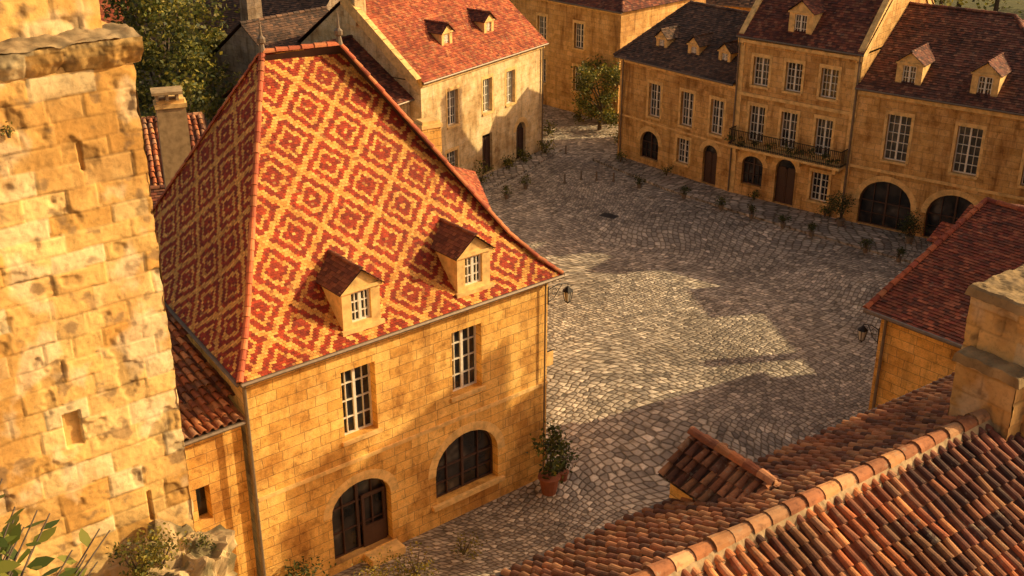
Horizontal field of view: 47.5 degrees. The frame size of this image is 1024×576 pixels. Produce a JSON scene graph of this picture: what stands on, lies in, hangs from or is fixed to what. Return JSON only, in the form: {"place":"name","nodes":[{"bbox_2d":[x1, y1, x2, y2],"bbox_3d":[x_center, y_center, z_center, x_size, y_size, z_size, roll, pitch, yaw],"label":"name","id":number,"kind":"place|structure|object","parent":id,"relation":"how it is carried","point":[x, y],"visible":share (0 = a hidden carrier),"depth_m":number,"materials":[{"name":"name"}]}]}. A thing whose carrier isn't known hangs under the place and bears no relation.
{"place":"outdoors","nodes":[
{"label":"outdoors","id":0,"kind":"place"},
{"bbox_2d":[0,479,110,575],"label":"foreground bush","id":1,"kind":"object","parent":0,"point":[11,533],"visible":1,"depth_m":4.50,"materials":[{"name":"green plant"}]},
{"bbox_2d":[0,0,195,575],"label":"stone tower","id":2,"kind":"structure","parent":0,"point":[91,439],"depth_m":20.20,"materials":[{"name":"stone"}]},
{"bbox_2d":[0,121,17,137],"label":"wall plant","id":3,"kind":"object","parent":2,"relation":"attached to","point":[8,133],"depth_m":18.44,"materials":[{"name":"green plant"}]},
{"bbox_2d":[133,519,237,575],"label":"ruined wall","id":4,"kind":"structure","parent":2,"relation":"attached to","point":[205,561],"depth_m":22.06,"materials":[{"name":"stone"}]},
{"bbox_2d":[105,530,169,575],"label":"wall plant","id":5,"kind":"object","parent":4,"relation":"attached to","point":[136,568],"depth_m":21.47,"materials":[{"name":"green plant"}]},
{"bbox_2d":[126,522,186,575],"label":"wall plant","id":6,"kind":"object","parent":4,"relation":"attached to","point":[158,558],"depth_m":21.55,"materials":[{"name":"green plant"}]},
{"bbox_2d":[182,530,219,552],"bbox_3d":[-5.928,4.870,22.126,0.619,0.397,0.589,-14,28,-29],"label":"wall plant","id":7,"kind":"object","parent":4,"relation":"on","point":[201,540],"depth_m":22.10,"materials":[{"name":"green plant"}]},
{"bbox_2d":[136,0,339,125],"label":"walls","id":8,"kind":"structure","parent":0,"point":[331,4],"depth_m":78.76,"materials":[{"name":"grey stone"}]},
{"bbox_2d":[122,0,328,41],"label":"roof tiles","id":9,"kind":"object","parent":8,"relation":"on","point":[272,7],"visible":0.22,"depth_m":76.67,"materials":[{"name":"ceramic"}]},
{"bbox_2d":[420,127,441,153],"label":"walls","id":10,"kind":"structure","parent":0,"point":[433,135],"depth_m":48.37,"materials":[{"name":"stone"}]},
{"bbox_2d":[414,116,442,129],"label":"stone trim","id":11,"kind":"structure","parent":10,"relation":"attached to","point":[427,123],"depth_m":48.12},
{"bbox_2d":[453,166,491,209],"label":"roof tiles","id":12,"kind":"object","parent":10,"relation":"attached to","point":[470,178],"visible":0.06,"depth_m":53.43,"materials":[{"name":"ceramic"}]},
{"bbox_2d":[478,149,561,191],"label":"pavement","id":13,"kind":"structure","parent":0,"point":[502,175],"depth_m":70.12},
{"bbox_2d":[516,147,535,162],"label":"shrub","id":14,"kind":"object","parent":13,"relation":"on","point":[525,157],"visible":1,"depth_m":71.73,"materials":[{"name":"green plant"}]},
{"bbox_2d":[141,104,910,575],"bbox_3d":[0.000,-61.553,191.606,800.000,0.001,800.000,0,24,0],"label":"ground","id":15,"kind":"structure","parent":0,"point":[673,320],"depth_m":49.83,"materials":[{"name":"stone"}]},
{"bbox_2d":[99,0,133,22],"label":"red roof cottage","id":16,"kind":"structure","parent":15,"relation":"on","point":[102,13],"depth_m":85.19,"materials":[{"name":"tile"}]},
{"bbox_2d":[104,17,163,115],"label":"courtyard tree","id":17,"kind":"object","parent":15,"relation":"on","point":[147,58],"visible":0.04,"depth_m":67.46,"materials":[{"name":"green plant"}]},
{"bbox_2d":[101,0,218,78],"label":"courtyard tree","id":18,"kind":"object","parent":15,"relation":"on","point":[141,16],"visible":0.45,"depth_m":72.38,"materials":[{"name":"green plant"}]},
{"bbox_2d":[133,0,239,115],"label":"courtyard tree","id":19,"kind":"object","parent":15,"relation":"on","point":[194,40],"visible":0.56,"depth_m":66.96,"materials":[{"name":"green plant"}]},
{"bbox_2d":[140,45,240,121],"bbox_3d":[-17.987,-8.477,63.296,6.943,8.382,7.130,0,24,0],"label":"courtyard tree","id":20,"kind":"object","parent":15,"relation":"on","point":[201,100],"visible":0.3,"depth_m":62.98,"materials":[{"name":"green plant"}]},
{"bbox_2d":[164,299,256,575],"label":"stone annex","id":21,"kind":"object","parent":15,"relation":"on","point":[213,421],"visible":0.13,"depth_m":31.90,"materials":[{"name":"stone"}]},
{"bbox_2d":[195,487,206,515],"bbox_3d":[-8.601,5.776,31.913,0.309,1.100,0.254,0,24,0],"label":"window glass","id":22,"kind":"structure","parent":21,"relation":"in","point":[200,493],"depth_m":32.00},
{"bbox_2d":[183,25,242,111],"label":"courtyard tree","id":23,"kind":"object","parent":15,"relation":"on","point":[221,36],"visible":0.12,"depth_m":68.83,"materials":[{"name":"green plant"}]},
{"bbox_2d":[206,0,262,117],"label":"walls","id":24,"kind":"structure","parent":15,"relation":"on","point":[241,46],"depth_m":66.23,"materials":[{"name":"grey stone"}]},
{"bbox_2d":[208,6,328,58],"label":"roof tiles","id":25,"kind":"object","parent":24,"relation":"attached to","point":[287,29],"visible":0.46,"depth_m":66.54,"materials":[{"name":"tile"}]},
{"bbox_2d":[284,555,335,575],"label":"shrub","id":26,"kind":"object","parent":15,"relation":"on","point":[298,567],"visible":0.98,"depth_m":33.84,"materials":[{"name":"green plant"}]},
{"bbox_2d":[187,283,547,575],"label":"walls","id":27,"kind":"structure","parent":15,"relation":"on","point":[296,418],"depth_m":34.85,"materials":[{"name":"stone"}]},
{"bbox_2d":[152,41,563,383],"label":"roof tiles","id":28,"kind":"object","parent":27,"relation":"on","point":[302,177],"visible":0.94,"depth_m":34.18,"materials":[{"name":"tile"}]},
{"bbox_2d":[164,12,564,575],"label":"gutters","id":29,"kind":"object","parent":27,"relation":"attached to","point":[338,33],"visible":0.88,"depth_m":32.99,"materials":[{"name":"metal"}]},
{"bbox_2d":[258,237,546,567],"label":"stone trim","id":30,"kind":"structure","parent":27,"relation":"attached to","point":[362,281],"depth_m":34.92,"materials":[{"name":"stone"}]},
{"bbox_2d":[333,254,492,558],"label":"window frames","id":31,"kind":"structure","parent":27,"relation":"attached to","point":[373,531],"depth_m":35.79,"materials":[{"name":"wood"}]},
{"bbox_2d":[332,255,489,555],"bbox_3d":[-2.522,2.477,37.801,3.830,8.690,10.247,5,25,12],"label":"window glass","id":32,"kind":"object","parent":31,"relation":"in","point":[453,452],"visible":0.35,"depth_m":35.83,"materials":[{"name":"glass"}]},
{"bbox_2d":[547,348,554,365],"bbox_3d":[1.181,2.358,38.811,0.600,0.580,0.050,-19,30,-35],"label":"wall sign","id":33,"kind":"object","parent":27,"relation":"attached to","point":[549,358],"visible":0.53,"depth_m":38.85,"materials":[{"name":"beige metal"}]},
{"bbox_2d":[548,282,572,303],"bbox_3d":[1.554,0.215,37.747,1.058,0.840,0.353,-18,30,-35],"label":"wall lantern","id":34,"kind":"object","parent":27,"relation":"attached to","point":[568,292],"depth_m":37.82,"materials":[{"name":"black metal"}]},
{"bbox_2d":[352,547,406,575],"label":"yellow weeds","id":35,"kind":"object","parent":15,"relation":"on","point":[380,573],"visible":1,"depth_m":34.33,"materials":[{"name":"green plant"}]},
{"bbox_2d":[220,0,548,177],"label":"corner townhouse","id":36,"kind":"structure","parent":15,"relation":"on","point":[468,74],"depth_m":66.21,"materials":[{"name":"stone"}]},
{"bbox_2d":[444,22,522,172],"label":"window frames","id":37,"kind":"structure","parent":36,"relation":"in","point":[519,134],"depth_m":68.98,"materials":[{"name":"white wood"}]},
{"bbox_2d":[447,71,521,164],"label":"window glass","id":38,"kind":"structure","parent":36,"relation":"in","point":[520,125],"depth_m":67.55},
{"bbox_2d":[387,529,438,575],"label":"yellow weeds","id":39,"kind":"object","parent":15,"relation":"on","point":[416,572],"visible":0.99,"depth_m":34.85,"materials":[{"name":"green plant"}]},
{"bbox_2d":[450,530,486,561],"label":"yellow weeds","id":40,"kind":"object","parent":15,"relation":"on","point":[463,551],"visible":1,"depth_m":35.94,"materials":[{"name":"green plant"}]},
{"bbox_2d":[472,159,494,183],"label":"shrub","id":41,"kind":"object","parent":15,"relation":"on","point":[481,177],"visible":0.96,"depth_m":67.94,"materials":[{"name":"green plant"}]},
{"bbox_2d":[501,185,512,198],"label":"potted plant","id":42,"kind":"object","parent":15,"relation":"on","point":[506,195],"visible":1,"depth_m":65.71,"materials":[{"name":"green plant"}]},
{"bbox_2d":[500,153,516,169],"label":"shrub","id":43,"kind":"object","parent":15,"relation":"on","point":[507,161],"visible":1,"depth_m":70.29,"materials":[{"name":"green plant"}]},
{"bbox_2d":[519,174,530,188],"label":"potted plant","id":44,"kind":"object","parent":15,"relation":"on","point":[525,184],"visible":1,"depth_m":67.28,"materials":[{"name":"green plant"}]},
{"bbox_2d":[536,138,555,153],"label":"shrub","id":45,"kind":"object","parent":15,"relation":"on","point":[546,147],"visible":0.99,"depth_m":73.05,"materials":[{"name":"green plant"}]},
{"bbox_2d":[526,420,572,495],"bbox_3d":[1.243,5.636,38.725,1.604,2.771,2.039,0,24,0],"label":"potted laurel","id":46,"kind":"object","parent":15,"relation":"on","point":[549,476],"visible":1,"depth_m":38.66,"materials":[{"name":"green plant"}]},
{"bbox_2d":[543,118,557,135],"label":"street bush","id":47,"kind":"object","parent":15,"relation":"on","point":[548,131],"visible":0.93,"depth_m":76.86,"materials":[{"name":"green plant"}]},
{"bbox_2d":[549,447,580,481],"bbox_3d":[1.739,5.922,39.746,1.229,1.411,1.342,0,24,0],"label":"potted shrub","id":48,"kind":"object","parent":15,"relation":"on","point":[564,479],"visible":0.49,"depth_m":39.74,"materials":[{"name":"green plant"}]},
{"bbox_2d":[571,107,584,123],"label":"street bush","id":49,"kind":"object","parent":15,"relation":"on","point":[577,116],"visible":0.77,"depth_m":79.86,"materials":[{"name":"green plant"}]},
{"bbox_2d":[568,54,620,131],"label":"street tree","id":50,"kind":"object","parent":15,"relation":"on","point":[585,81],"visible":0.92,"depth_m":77.07,"materials":[{"name":"green plant"}]},
{"bbox_2d":[599,212,617,218],"bbox_3d":[5.291,-3.937,63.415,0.950,0.032,0.600,16,29,32],"label":"drain cover","id":51,"kind":"object","parent":15,"relation":"on","point":[608,215],"visible":1,"depth_m":63.42,"materials":[{"name":"black metal"}]},
{"bbox_2d":[609,130,617,142],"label":"street bush","id":52,"kind":"object","parent":15,"relation":"on","point":[616,134],"visible":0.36,"depth_m":75.61,"materials":[{"name":"green plant"}]},
{"bbox_2d":[632,174,645,188],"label":"potted plant","id":53,"kind":"object","parent":15,"relation":"on","point":[639,183],"visible":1,"depth_m":67.34,"materials":[{"name":"green plant"}]},
{"bbox_2d":[617,61,735,190],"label":"walls","id":54,"kind":"structure","parent":15,"relation":"on","point":[636,78],"depth_m":68.56,"materials":[{"name":"stone"}]},
{"bbox_2d":[618,31,737,167],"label":"stone trim","id":55,"kind":"structure","parent":54,"relation":"attached to","point":[699,50],"depth_m":67.58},
{"bbox_2d":[613,56,732,153],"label":"gutters","id":56,"kind":"object","parent":55,"relation":"attached to","point":[708,79],"visible":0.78,"depth_m":68.94,"materials":[{"name":"metal"}]},
{"bbox_2d":[613,0,749,83],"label":"roof tiles","id":57,"kind":"object","parent":54,"relation":"on","point":[713,28],"visible":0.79,"depth_m":68.07,"materials":[{"name":"tile"}]},
{"bbox_2d":[642,39,727,184],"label":"window frames","id":58,"kind":"structure","parent":54,"relation":"attached to","point":[710,164],"depth_m":67.71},
{"bbox_2d":[643,58,726,161],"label":"window glass","id":59,"kind":"object","parent":58,"relation":"in","point":[647,137],"visible":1,"depth_m":68.80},
{"bbox_2d":[724,6,750,10],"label":"walls","id":60,"kind":"structure","parent":15,"relation":"on","point":[746,9],"depth_m":87.14,"materials":[{"name":"stone"}]},
{"bbox_2d":[706,0,755,6],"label":"roof tiles","id":61,"kind":"object","parent":60,"relation":"attached to","point":[749,3],"visible":0.27,"depth_m":87.09,"materials":[{"name":"tile"}]},
{"bbox_2d":[712,4,751,7],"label":"gutters","id":62,"kind":"object","parent":61,"relation":"attached to","point":[732,6],"visible":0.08,"depth_m":86.97,"materials":[{"name":"metal"}]},
{"bbox_2d":[724,0,933,217],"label":"three storey townhouse","id":63,"kind":"structure","parent":15,"relation":"on","point":[803,66],"depth_m":62.08,"materials":[{"name":"beige stone"}]},
{"bbox_2d":[728,14,847,204],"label":"window frames","id":64,"kind":"structure","parent":63,"relation":"in","point":[785,179],"depth_m":63.16,"materials":[{"name":"white wood"}]},
{"bbox_2d":[744,15,838,199],"bbox_3d":[15.196,-9.522,62.793,5.250,10.390,0.180,19,31,36],"label":"window glass","id":65,"kind":"structure","parent":63,"relation":"in","point":[786,163],"depth_m":63.04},
{"bbox_2d":[868,243,959,410],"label":"walls","id":66,"kind":"structure","parent":15,"relation":"on","point":[912,360],"depth_m":38.05,"materials":[{"name":"stone"}]},
{"bbox_2d":[858,324,879,343],"bbox_3d":[11.967,1.527,39.012,0.788,0.770,0.357,16,28,31],"label":"wall lantern","id":67,"kind":"object","parent":66,"relation":"attached to","point":[862,331],"depth_m":38.98,"materials":[{"name":"black metal"}]},
{"bbox_2d":[863,308,961,408],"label":"gutters","id":68,"kind":"object","parent":66,"relation":"attached to","point":[886,319],"visible":0.69,"depth_m":37.77,"materials":[{"name":"metal"}]},
{"bbox_2d":[863,197,1023,344],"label":"roof tiles","id":69,"kind":"object","parent":66,"relation":"on","point":[982,240],"visible":0.82,"depth_m":38.86,"materials":[{"name":"tile"}]},
{"bbox_2d":[843,94,1023,238],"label":"walls","id":70,"kind":"structure","parent":15,"relation":"on","point":[932,141],"depth_m":58.32,"materials":[{"name":"stone"}]},
{"bbox_2d":[849,53,1023,212],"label":"stone trim","id":71,"kind":"structure","parent":70,"relation":"attached to","point":[986,70],"depth_m":57.98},
{"bbox_2d":[855,1,1023,113],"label":"roof tiles","id":72,"kind":"object","parent":70,"relation":"on","point":[955,46],"visible":0.92,"depth_m":58.41,"materials":[{"name":"tile"}]},
{"bbox_2d":[855,88,1023,115],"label":"gutters","id":73,"kind":"object","parent":72,"relation":"attached to","point":[949,103],"visible":1,"depth_m":56.93,"materials":[{"name":"metal"}]},
{"bbox_2d":[858,65,1023,236],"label":"window frames","id":74,"kind":"structure","parent":70,"relation":"attached to","point":[954,217],"depth_m":59.23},
{"bbox_2d":[859,66,1023,235],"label":"window glass","id":75,"kind":"object","parent":74,"relation":"in","point":[949,203],"visible":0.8,"depth_m":59.57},
{"bbox_2d":[934,0,1021,12],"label":"distant trees","id":76,"kind":"object","parent":15,"relation":"on","point":[995,5],"visible":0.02,"depth_m":111.02,"materials":[{"name":"green plant"}]},
{"bbox_2d":[509,0,705,123],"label":"walls","id":77,"kind":"structure","parent":0,"point":[607,35],"depth_m":80.22,"materials":[{"name":"stone"}]},
{"bbox_2d":[539,16,583,89],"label":"window frames","id":78,"kind":"structure","parent":77,"relation":"attached to","point":[543,27],"depth_m":81.41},
{"bbox_2d":[540,16,582,88],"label":"window glass","id":79,"kind":"object","parent":78,"relation":"in","point":[579,26],"visible":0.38,"depth_m":81.55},
{"bbox_2d":[536,0,650,93],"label":"stone trim","id":80,"kind":"structure","parent":77,"relation":"attached to","point":[574,21],"depth_m":80.45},
{"bbox_2d":[557,0,683,12],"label":"roof tiles","id":81,"kind":"object","parent":77,"relation":"attached to","point":[621,6],"visible":1,"depth_m":77.49,"materials":[{"name":"tile"}]},
{"bbox_2d":[548,0,621,13],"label":"gutters","id":82,"kind":"object","parent":81,"relation":"attached to","point":[585,6],"visible":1,"depth_m":78.16,"materials":[{"name":"metal"}]},
{"bbox_2d":[669,484,692,499],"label":"walls","id":83,"kind":"structure","parent":0,"point":[676,493],"depth_m":22.32,"materials":[{"name":"stone"}]},
{"bbox_2d":[490,372,1023,575],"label":"roof tiles","id":84,"kind":"object","parent":83,"relation":"on","point":[953,511],"visible":0.86,"depth_m":20.37,"materials":[{"name":"tile"}]},
{"bbox_2d":[495,375,950,575],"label":"gutters","id":85,"kind":"object","parent":84,"relation":"attached to","point":[573,542],"depth_m":21.87,"materials":[{"name":"metal"}]},
{"bbox_2d":[668,419,992,575],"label":"ridge mortar","id":86,"kind":"object","parent":84,"relation":"on","point":[699,564],"visible":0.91,"depth_m":19.66,"materials":[{"name":"stone"}]},
{"bbox_2d":[948,362,1015,440],"bbox_3d":[9.944,2.421,23.058,2.440,2.480,1.280,-16,29,-31],"label":"chimney stack","id":87,"kind":"object","parent":84,"relation":"on","point":[973,389],"visible":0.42,"depth_m":22.13,"materials":[{"name":"stone"}]},
{"bbox_2d":[961,297,1023,437],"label":"chimney stack","id":88,"kind":"object","parent":84,"relation":"on","point":[994,330],"visible":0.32,"depth_m":22.05,"materials":[{"name":"stone"}]},
{"bbox_2d":[964,264,1023,316],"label":"chimney cap","id":89,"kind":"object","parent":88,"relation":"on","point":[1004,290],"visible":1,"depth_m":22.08,"materials":[{"name":"stone"}]},
{"bbox_2d":[1006,387,1023,440],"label":"chimney stack","id":90,"kind":"object","parent":84,"relation":"on","point":[1016,418],"visible":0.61,"depth_m":21.81,"materials":[{"name":"stone"}]},
{"bbox_2d":[952,345,1023,389],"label":"chimney cap","id":91,"kind":"object","parent":90,"relation":"on","point":[986,363],"visible":1,"depth_m":21.88,"materials":[{"name":"stone"}]},
{"bbox_2d":[592,154,931,262],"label":"pavement","id":92,"kind":"structure","parent":0,"point":[853,234],"depth_m":63.25,"materials":[{"name":"stone"}]},
{"bbox_2d":[614,149,626,161],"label":"shrub","id":93,"kind":"object","parent":92,"relation":"on","point":[620,155],"visible":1,"depth_m":71.53,"materials":[{"name":"green plant"}]},
{"bbox_2d":[661,164,671,175],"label":"shrub","id":94,"kind":"object","parent":92,"relation":"on","point":[666,171],"visible":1,"depth_m":69.05,"materials":[{"name":"green plant"}]},
{"bbox_2d":[680,185,691,198],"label":"potted plant","id":95,"kind":"object","parent":92,"relation":"on","point":[684,190],"visible":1,"depth_m":65.39,"materials":[{"name":"green plant"}]},
{"bbox_2d":[713,195,727,209],"bbox_3d":[11.539,-4.711,63.832,0.784,0.822,0.766,-17,29,-33],"label":"potted plant","id":96,"kind":"object","parent":92,"relation":"on","point":[721,204],"visible":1,"depth_m":63.77,"materials":[{"name":"green plant"}]},
{"bbox_2d":[747,204,758,218],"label":"potted plant","id":97,"kind":"object","parent":92,"relation":"on","point":[751,209],"visible":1,"depth_m":62.48,"materials":[{"name":"green plant"}]},
{"bbox_2d":[748,188,760,199],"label":"shrub","id":98,"kind":"object","parent":92,"relation":"on","point":[753,196],"visible":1,"depth_m":65.15,"materials":[{"name":"green plant"}]},
{"bbox_2d":[776,214,791,228],"bbox_3d":[14.270,-3.557,61.208,0.918,0.867,0.725,9,26,20],"label":"potted plant","id":99,"kind":"object","parent":92,"relation":"on","point":[782,218],"visible":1,"depth_m":61.19,"materials":[{"name":"green plant"}]},
{"bbox_2d":[804,222,817,236],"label":"potted plant","id":100,"kind":"object","parent":92,"relation":"on","point":[812,228],"visible":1,"depth_m":60.10,"materials":[{"name":"green plant"}]},
{"bbox_2d":[816,205,831,216],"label":"shrub","id":101,"kind":"object","parent":92,"relation":"on","point":[824,209],"visible":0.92,"depth_m":62.71,"materials":[{"name":"green plant"}]},
{"bbox_2d":[819,190,856,226],"bbox_3d":[17.236,-4.206,61.328,2.099,1.953,1.393,-10,26,-21],"label":"round bush","id":102,"kind":"object","parent":92,"relation":"on","point":[840,221],"visible":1,"depth_m":61.22,"materials":[{"name":"green plant"}]},
{"bbox_2d":[857,238,874,252],"bbox_3d":[17.682,-2.142,58.078,0.755,0.853,0.780,-21,32,-38],"label":"potted plant","id":103,"kind":"object","parent":92,"relation":"on","point":[865,247],"visible":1,"depth_m":58.07,"materials":[{"name":"green plant"}]},
{"bbox_2d":[893,246,906,262],"bbox_3d":[19.021,-1.648,57.059,0.677,0.787,0.651,0,24,0],"label":"potted plant","id":104,"kind":"object","parent":92,"relation":"on","point":[898,256],"visible":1,"depth_m":57.00,"materials":[{"name":"green plant"}]},
{"bbox_2d":[897,210,929,243],"bbox_3d":[20.333,-3.112,58.977,1.639,1.885,1.587,10,26,20],"label":"round bush","id":105,"kind":"object","parent":92,"relation":"on","point":[909,236],"visible":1,"depth_m":58.99,"materials":[{"name":"green plant"}]},
{"bbox_2d":[934,0,1023,18],"bbox_3d":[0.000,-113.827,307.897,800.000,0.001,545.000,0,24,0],"label":"grass","id":106,"kind":"structure","parent":0,"point":[1015,5],"depth_m":118.93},
{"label":"walls","id":107,"kind":"object","parent":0,"visible":0},
{"bbox_2d":[150,184,164,205],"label":"roof tiles","id":108,"kind":"object","parent":107,"relation":"on","point":[156,191],"visible":0.03,"depth_m":44.47,"materials":[{"name":"ceramic"}]},
{"bbox_2d":[150,85,190,188],"bbox_3d":[-12.333,-4.234,42.903,1.174,6.350,1.020,-8,25,-18],"label":"chimney","id":109,"kind":"object","parent":107,"relation":"on","point":[174,137],"visible":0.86,"depth_m":42.05,"materials":[{"name":"stone"}]},
{"bbox_2d":[153,94,186,109],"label":"stone trim","id":110,"kind":"structure","parent":109,"relation":"on","point":[171,103],"depth_m":41.63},
{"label":"walls","id":111,"kind":"object","parent":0,"visible":0},
{"bbox_2d":[141,112,206,185],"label":"roof tiles","id":112,"kind":"object","parent":111,"relation":"attached to","point":[197,125],"visible":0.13,"depth_m":51.17,"materials":[{"name":"ceramic"}]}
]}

